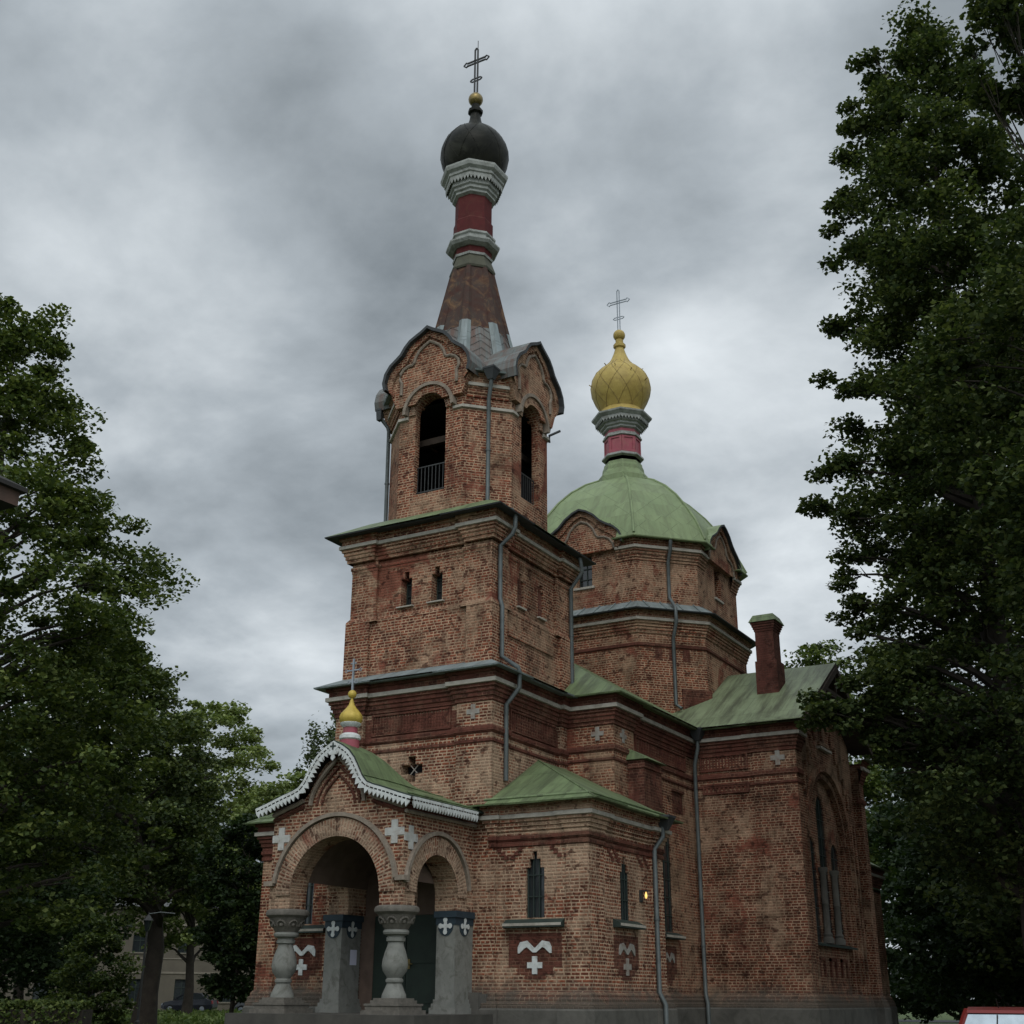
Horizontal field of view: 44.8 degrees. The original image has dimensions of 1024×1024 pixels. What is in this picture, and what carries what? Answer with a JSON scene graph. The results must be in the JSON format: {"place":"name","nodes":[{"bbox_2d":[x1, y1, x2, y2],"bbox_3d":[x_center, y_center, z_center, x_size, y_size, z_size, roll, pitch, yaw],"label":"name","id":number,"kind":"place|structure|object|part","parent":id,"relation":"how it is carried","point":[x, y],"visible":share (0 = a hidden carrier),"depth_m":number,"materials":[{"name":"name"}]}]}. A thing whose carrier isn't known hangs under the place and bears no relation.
{"place":"outdoors","nodes":[
{"label":"outdoors","id":0,"kind":"place"},
{"bbox_2d":[0,475,27,510],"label":"wooden house","id":1,"kind":"structure","parent":0,"point":[11,491],"depth_m":13.89,"materials":[{"name":"brown wood"}]},
{"bbox_2d":[0,0,1023,999],"label":"sky","id":2,"kind":"structure","parent":0,"point":[242,214],"materials":[{"name":"grey"}]},
{"bbox_2d":[130,1012,958,1022],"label":"road","id":3,"kind":"structure","parent":0,"point":[957,1021],"depth_m":87.61,"materials":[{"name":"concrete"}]},
{"bbox_2d":[161,993,217,1011],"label":"parked car","id":4,"kind":"object","parent":3,"relation":"on","point":[201,1002],"visible":0.62,"depth_m":98.71,"materials":[{"name":"paint"}]},
{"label":"windows","id":5,"kind":"part","parent":4,"relation":"part of","materials":[{"name":"black glass"}]},
{"bbox_2d":[234,1002,244,1011],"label":"parked car","id":6,"kind":"object","parent":3,"relation":"on","point":[239,1006],"visible":0.09,"depth_m":93.90,"materials":[{"name":"paint"}]},
{"bbox_2d":[131,1006,958,1023],"bbox_3d":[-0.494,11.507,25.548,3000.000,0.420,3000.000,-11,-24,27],"label":"lawn","id":7,"kind":"structure","parent":0,"point":[943,1016],"depth_m":95.54,"materials":[{"name":"green plant"}]},
{"bbox_2d":[0,998,95,1023],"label":"clipped hedge","id":8,"kind":"object","parent":7,"relation":"on","point":[55,1011],"visible":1,"depth_m":31.67,"materials":[{"name":"green plant"}]},
{"bbox_2d":[0,738,127,1008],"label":"broadleaf tree","id":9,"kind":"object","parent":7,"relation":"on","point":[23,962],"visible":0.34,"depth_m":49.46,"materials":[{"name":"green plant"}]},
{"bbox_2d":[0,757,133,999],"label":"broadleaf tree","id":10,"kind":"object","parent":7,"relation":"on","point":[125,930],"depth_m":88.38,"materials":[{"name":"green plant"}]},
{"bbox_2d":[0,688,148,996],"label":"broadleaf tree","id":11,"kind":"object","parent":7,"relation":"on","point":[36,985],"visible":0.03,"depth_m":65.66,"materials":[{"name":"green plant"}]},
{"bbox_2d":[41,915,145,1023],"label":"shrub","id":12,"kind":"object","parent":7,"relation":"on","point":[97,983],"visible":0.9,"depth_m":44.60,"materials":[{"name":"green plant"}]},
{"bbox_2d":[0,293,208,934],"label":"oak tree","id":13,"kind":"object","parent":7,"relation":"on","point":[67,505],"visible":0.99,"depth_m":36.58,"materials":[{"name":"green plant"}]},
{"bbox_2d":[10,634,230,1023],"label":"broadleaf tree","id":14,"kind":"object","parent":7,"relation":"on","point":[182,819],"visible":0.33,"depth_m":60.28,"materials":[{"name":"green plant"}]},
{"bbox_2d":[0,898,254,1011],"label":"beige house","id":15,"kind":"structure","parent":7,"relation":"on","point":[172,980],"depth_m":109.38,"materials":[{"name":"beige plaster"},{"name":"dark glass"}]},
{"bbox_2d":[32,983,46,999],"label":"window","id":16,"kind":"structure","parent":15,"relation":"in","point":[35,996],"depth_m":106.33,"materials":[{"name":"grey glass"}]},
{"bbox_2d":[127,979,140,1002],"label":"window","id":17,"kind":"structure","parent":15,"relation":"in","point":[133,994],"depth_m":108.31,"materials":[{"name":"grey glass"}]},
{"bbox_2d":[131,934,146,952],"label":"window","id":18,"kind":"structure","parent":15,"relation":"in","point":[138,941],"depth_m":109.67,"materials":[{"name":"grey glass"}]},
{"bbox_2d":[173,979,184,999],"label":"window","id":19,"kind":"structure","parent":15,"relation":"in","point":[179,988],"depth_m":109.24,"materials":[{"name":"grey glass"}]},
{"bbox_2d":[176,943,186,953],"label":"window","id":20,"kind":"structure","parent":15,"relation":"in","point":[181,951],"depth_m":110.37,"materials":[{"name":"grey glass"}]},
{"bbox_2d":[218,989,231,1002],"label":"window","id":21,"kind":"structure","parent":15,"relation":"in","point":[223,1001],"depth_m":109.75,"materials":[{"name":"grey glass"}]},
{"bbox_2d":[135,912,174,1023],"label":"street lamp","id":22,"kind":"object","parent":7,"relation":"on","point":[147,919],"visible":1,"depth_m":54.48,"materials":[{"name":"metal"}]},
{"bbox_2d":[87,778,223,916],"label":"broadleaf tree","id":23,"kind":"object","parent":7,"relation":"on","point":[178,893],"visible":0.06,"depth_m":80.59,"materials":[{"name":"green plant"}]},
{"bbox_2d":[93,1007,241,1023],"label":"long grass","id":24,"kind":"structure","parent":7,"relation":"on","point":[195,1016],"depth_m":72.85,"materials":[{"name":"green plant"}]},
{"bbox_2d":[114,699,280,1014],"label":"ash tree","id":25,"kind":"object","parent":7,"relation":"on","point":[226,717],"visible":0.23,"depth_m":85.28,"materials":[{"name":"green plant"}]},
{"bbox_2d":[187,813,263,1012],"bbox_3d":[-9.742,14.844,44.373,3.873,8.070,4.304,4,-22,-10],"label":"broadleaf tree","id":26,"kind":"object","parent":7,"relation":"on","point":[219,893],"visible":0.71,"depth_m":43.78,"materials":[{"name":"green plant"}]},
{"bbox_2d":[213,769,306,970],"bbox_3d":[-10.685,18.319,58.667,7.284,12.048,7.711,-11,-24,27],"label":"broadleaf tree","id":27,"kind":"object","parent":7,"relation":"on","point":[271,792],"visible":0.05,"depth_m":59.38,"materials":[{"name":"green plant"}]},
{"bbox_2d":[292,707,335,782],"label":"birch tree","id":28,"kind":"object","parent":7,"relation":"on","point":[313,753],"visible":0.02,"depth_m":98.54,"materials":[{"name":"green plant"}]},
{"bbox_2d":[783,639,903,876],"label":"broadleaf tree","id":29,"kind":"object","parent":7,"relation":"on","point":[872,790],"visible":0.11,"depth_m":71.84,"materials":[{"name":"green plant"}]},
{"bbox_2d":[794,0,1023,948],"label":"maple tree","id":30,"kind":"object","parent":7,"relation":"on","point":[908,264],"visible":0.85,"depth_m":33.88,"materials":[{"name":"green plant"}]},
{"bbox_2d":[869,678,985,1006],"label":"broadleaf tree","id":31,"kind":"object","parent":7,"relation":"on","point":[890,949],"depth_m":74.81,"materials":[{"name":"green plant"}]},
{"bbox_2d":[840,280,1023,977],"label":"broadleaf tree","id":32,"kind":"object","parent":7,"relation":"on","point":[991,916],"visible":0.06,"depth_m":41.29,"materials":[{"name":"green plant"}]},
{"bbox_2d":[865,760,1020,1023],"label":"broadleaf tree","id":33,"kind":"object","parent":7,"relation":"on","point":[907,1001],"visible":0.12,"depth_m":55.03,"materials":[{"name":"green plant"}]},
{"bbox_2d":[880,750,1023,1020],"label":"broadleaf tree","id":34,"kind":"object","parent":7,"relation":"on","point":[922,932],"visible":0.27,"depth_m":47.39,"materials":[{"name":"green plant"}]},
{"bbox_2d":[902,0,1023,744],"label":"maple tree","id":35,"kind":"object","parent":7,"relation":"on","point":[1003,20],"visible":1,"depth_m":27.46,"materials":[{"name":"green plant"}]},
{"bbox_2d":[224,41,898,1023],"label":"church","id":36,"kind":"structure","parent":0,"point":[572,763],"depth_m":31.40,"materials":[{"name":"brick"}]},
{"bbox_2d":[298,883,325,932],"bbox_3d":[-4.872,9.072,29.236,1.400,1.600,0.312,-11,-24,27],"label":"window","id":37,"kind":"structure","parent":36,"relation":"in","point":[310,889],"depth_m":29.13,"materials":[{"name":"grey glass"}]},
{"bbox_2d":[372,916,406,999],"bbox_3d":[-2.711,9.999,27.515,0.860,2.000,0.070,-11,-24,27],"label":"door","id":38,"kind":"structure","parent":36,"relation":"in","point":[380,943],"depth_m":27.62,"materials":[{"name":"green paint"}]},
{"bbox_2d":[396,579,413,608],"bbox_3d":[-2.575,1.941,31.016,0.480,1.000,0.390,-11,-24,27],"label":"window","id":39,"kind":"structure","parent":36,"relation":"in","point":[409,584],"depth_m":31.12,"materials":[{"name":"black glass"}]},
{"bbox_2d":[408,759,421,775],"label":"window","id":40,"kind":"structure","parent":36,"relation":"in","point":[417,769],"depth_m":29.26,"materials":[{"name":"glass"}]},
{"bbox_2d":[405,915,436,1011],"bbox_3d":[-1.805,9.802,27.000,1.220,2.000,0.136,-11,-24,27],"label":"door","id":41,"kind":"structure","parent":36,"relation":"in","point":[421,939],"depth_m":27.11,"materials":[{"name":"green paint"}]},
{"bbox_2d":[426,574,444,603],"bbox_3d":[-1.793,1.783,30.601,0.480,1.000,0.390,-11,-24,27],"label":"window","id":42,"kind":"structure","parent":36,"relation":"in","point":[439,579],"depth_m":30.72,"materials":[{"name":"black glass"}]},
{"bbox_2d":[502,851,564,927],"bbox_3d":[0.478,7.991,26.401,1.400,1.600,0.312,-11,-24,27],"label":"window","id":43,"kind":"structure","parent":36,"relation":"in","point":[535,874],"depth_m":26.39,"materials":[{"name":"grey glass"}]},
{"bbox_2d":[574,557,594,590],"bbox_3d":[2.332,1.801,39.353,0.720,1.440,0.310,-11,-24,27],"label":"window","id":44,"kind":"structure","parent":36,"relation":"in","point":[586,579],"depth_m":39.36,"materials":[{"name":"grey glass"}]},
{"bbox_2d":[613,858,645,929],"bbox_3d":[2.537,8.343,27.325,0.277,1.560,1.300,-11,-24,27],"label":"window","id":45,"kind":"structure","parent":36,"relation":"in","point":[623,922],"depth_m":27.31,"materials":[{"name":"black glass"}]},
{"bbox_2d":[663,838,685,939],"bbox_3d":[4.068,9.318,32.255,0.302,3.360,1.250,-11,-24,27],"label":"window","id":46,"kind":"structure","parent":36,"relation":"in","point":[666,862],"depth_m":32.19,"materials":[{"name":"black glass"}]},
{"bbox_2d":[714,597,723,604],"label":"window","id":47,"kind":"structure","parent":36,"relation":"in","point":[717,599],"depth_m":40.09,"materials":[{"name":"metal"}]},
{"bbox_2d":[810,797,857,949],"bbox_3d":[9.096,10.264,35.744,0.340,4.320,3.600,-11,-24,27],"label":"window","id":48,"kind":"structure","parent":36,"relation":"in","point":[819,815],"depth_m":35.93,"materials":[{"name":"grey glass"}]},
{"bbox_2d":[959,1000,1023,1023],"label":"parked car","id":49,"kind":"object","parent":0,"point":[992,1015],"visible":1,"depth_m":26.47,"materials":[{"name":"paint"}]},
{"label":"windows","id":50,"kind":"part","parent":49,"relation":"part of","materials":[{"name":"white glass"}]}
]}

